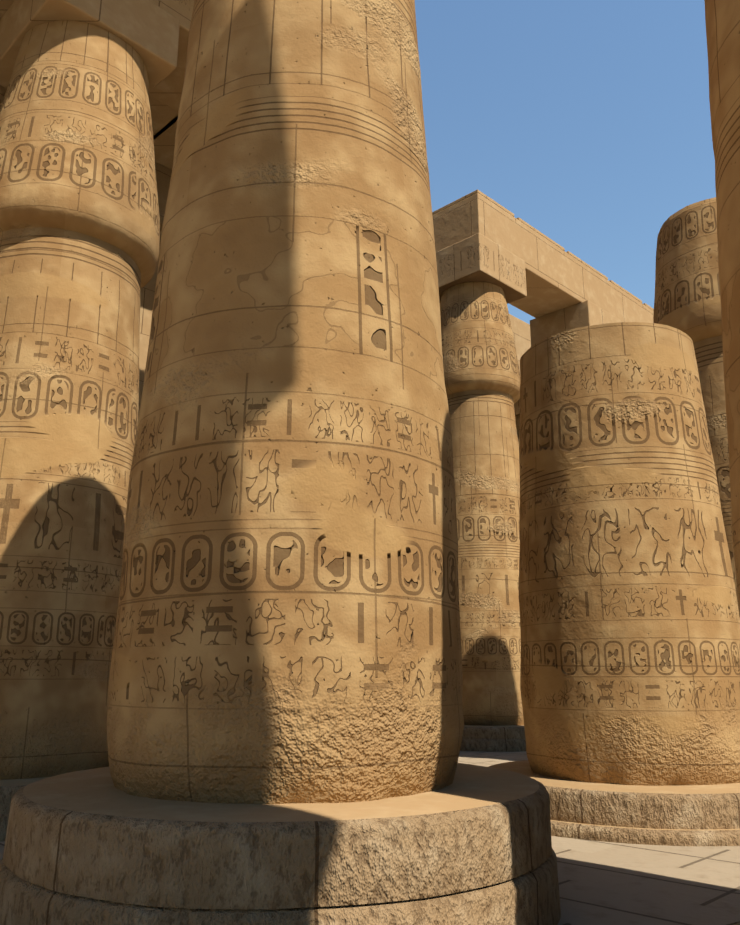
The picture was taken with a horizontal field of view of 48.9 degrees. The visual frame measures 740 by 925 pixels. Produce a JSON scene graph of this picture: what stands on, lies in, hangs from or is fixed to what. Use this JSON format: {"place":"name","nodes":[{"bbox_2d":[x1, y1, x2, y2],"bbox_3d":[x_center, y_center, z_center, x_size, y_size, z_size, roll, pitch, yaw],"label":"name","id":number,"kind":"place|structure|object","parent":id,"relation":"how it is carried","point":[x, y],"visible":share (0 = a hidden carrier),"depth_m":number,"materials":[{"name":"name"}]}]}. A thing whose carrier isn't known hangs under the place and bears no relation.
{"place":"outdoors","nodes":[
{"label":"outdoors","id":0,"kind":"place"},
{"bbox_2d":[0,751,739,924],"bbox_3d":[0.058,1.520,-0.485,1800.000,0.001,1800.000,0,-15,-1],"label":"ground","id":1,"kind":"structure","parent":0,"point":[606,883],"depth_m":6.53,"materials":[{"name":"stone"}]},
{"bbox_2d":[0,777,47,841],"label":"column base","id":2,"kind":"object","parent":1,"relation":"on","point":[9,789],"visible":0.02,"depth_m":8.28,"materials":[{"name":"beige stone"}]},
{"bbox_2d":[0,20,159,779],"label":"column","id":3,"kind":"structure","parent":2,"relation":"on","point":[79,230],"depth_m":10.39,"materials":[{"name":"stone"}]},
{"bbox_2d":[0,0,179,91],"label":"abacus","id":4,"kind":"object","parent":3,"relation":"on","point":[147,31],"visible":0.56,"depth_m":12.21,"materials":[{"name":"stone"}]},
{"bbox_2d":[138,231,161,418],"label":"screen wall","id":5,"kind":"structure","parent":1,"relation":"on","point":[147,291],"depth_m":18.19,"materials":[{"name":"stone"}]},
{"bbox_2d":[0,85,171,231],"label":"architrave","id":6,"kind":"object","parent":5,"relation":"attached to","point":[163,175],"depth_m":18.80,"materials":[{"name":"stone"}]},
{"bbox_2d":[0,13,177,139],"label":"roof slabs","id":7,"kind":"structure","parent":6,"relation":"on","point":[162,115],"depth_m":17.18,"materials":[{"name":"stone"}]},
{"bbox_2d":[0,763,560,924],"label":"column base","id":8,"kind":"object","parent":1,"relation":"on","point":[471,845],"visible":0.85,"depth_m":4.51,"materials":[{"name":"beige stone"}]},
{"bbox_2d":[107,0,463,803],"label":"column","id":9,"kind":"structure","parent":8,"relation":"on","point":[287,628],"depth_m":5.75,"materials":[{"name":"stone"}]},
{"bbox_2d":[460,725,525,751],"bbox_3d":[2.853,6.556,19.695,3.945,0.500,3.949,5,-16,-19],"label":"column base","id":10,"kind":"object","parent":1,"relation":"on","point":[507,738],"visible":0.25,"depth_m":17.89,"materials":[{"name":"beige stone"}]},
{"bbox_2d":[440,282,523,725],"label":"column","id":11,"kind":"structure","parent":10,"relation":"on","point":[481,372],"depth_m":20.16,"materials":[{"name":"stone"}]},
{"bbox_2d":[436,233,526,303],"bbox_3d":[2.854,-5.147,22.767,2.150,1.100,2.150,-14,-20,43],"label":"abacus","id":12,"kind":"object","parent":11,"relation":"on","point":[478,257],"visible":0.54,"depth_m":21.87,"materials":[{"name":"stone"}]},
{"bbox_2d":[432,193,653,322],"bbox_3d":[8.280,-4.976,28.443,1.700,1.450,17.000,-14,-20,43],"label":"architrave","id":13,"kind":"object","parent":12,"relation":"on","point":[557,278],"visible":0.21,"depth_m":24.35,"materials":[{"name":"stone"}]},
{"bbox_2d":[432,189,513,216],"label":"stone slab","id":14,"kind":"structure","parent":13,"relation":"on","point":[469,195],"depth_m":22.72,"materials":[{"name":"stone"}]},
{"bbox_2d":[516,217,564,250],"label":"stone slab","id":15,"kind":"structure","parent":13,"relation":"on","point":[540,233],"depth_m":24.36,"materials":[{"name":"stone"}]},
{"bbox_2d":[567,251,607,279],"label":"stone slab","id":16,"kind":"structure","parent":13,"relation":"on","point":[587,265],"depth_m":26.21,"materials":[{"name":"stone"}]},
{"bbox_2d":[609,280,641,302],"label":"stone slab","id":17,"kind":"structure","parent":13,"relation":"on","point":[626,291],"depth_m":28.00,"materials":[{"name":"stone"}]},
{"bbox_2d":[515,415,519,443],"bbox_3d":[6.593,3.737,32.199,2.671,11.300,2.671,9,-17,-32],"label":"column row","id":18,"kind":"object","parent":1,"relation":"on","point":[517,419],"depth_m":32.83,"materials":[{"name":"stone"}]},
{"bbox_2d":[514,399,519,415],"bbox_3d":[6.589,-2.260,33.773,2.150,1.100,2.150,-14,-20,43],"label":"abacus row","id":19,"kind":"object","parent":18,"relation":"on","point":[517,407],"depth_m":32.86,"materials":[{"name":"stone"}]},
{"bbox_2d":[489,760,739,845],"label":"column base","id":20,"kind":"object","parent":1,"relation":"on","point":[688,815],"visible":0.46,"depth_m":8.16,"materials":[{"name":"beige stone"}]},
{"bbox_2d":[519,322,739,785],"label":"column","id":21,"kind":"structure","parent":20,"relation":"on","point":[630,640],"depth_m":9.56,"materials":[{"name":"stone"}]},
{"bbox_2d":[704,0,739,610],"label":"column","id":22,"kind":"structure","parent":1,"relation":"on","point":[722,19],"depth_m":4.97,"materials":[{"name":"stone"}]},
{"bbox_2d":[415,0,715,323],"label":"sky","id":23,"kind":"structure","parent":0,"point":[588,121],"materials":[{"name":"blue"}]},
{"bbox_2d":[653,197,739,614],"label":"column","id":24,"kind":"structure","parent":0,"point":[687,300],"depth_m":14.33,"materials":[{"name":"stone"}]},
{"bbox_3d":[6.753,1.859,25.039,2.661,11.300,2.670,6,-16,-21],"label":"column","id":25,"kind":"object","parent":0,"visible":0},
{"bbox_2d":[530,300,620,346],"bbox_3d":[6.754,-4.138,26.613,2.150,1.100,2.150,-14,-20,43],"label":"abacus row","id":26,"kind":"object","parent":25,"relation":"on","point":[585,313],"visible":0.42,"depth_m":25.81,"materials":[{"name":"stone"}]},
{"bbox_3d":[-8.297,-7.557,8.854,2.000,0.900,2.000,-14,-20,43],"label":"abacus row","id":27,"kind":"object","parent":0,"visible":0},
{"bbox_2d":[0,0,193,110],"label":"architrave row","id":28,"kind":"object","parent":27,"relation":"on","point":[168,89],"depth_m":13.48,"materials":[{"name":"stone"}]},
{"bbox_3d":[-1.210,-4.278,26.080,2.150,1.100,2.150,-14,-20,43],"label":"abacus row","id":29,"kind":"object","parent":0,"visible":0},
{"bbox_2d":[509,314,530,368],"bbox_3d":[3.551,-4.836,31.245,1.800,2.600,16.000,-14,-20,43],"label":"architrave","id":30,"kind":"object","parent":29,"relation":"on","point":[521,333],"depth_m":32.56,"materials":[{"name":"stone"}]},
{"bbox_3d":[-12.066,-5.800,20.279,1.800,1.500,12.940,-14,-20,43],"label":"architrave","id":31,"kind":"object","parent":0,"visible":0},
{"bbox_2d":[153,117,177,169],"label":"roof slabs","id":32,"kind":"structure","parent":31,"relation":"on","point":[164,144],"depth_m":18.29,"materials":[{"name":"stone"}]}
]}

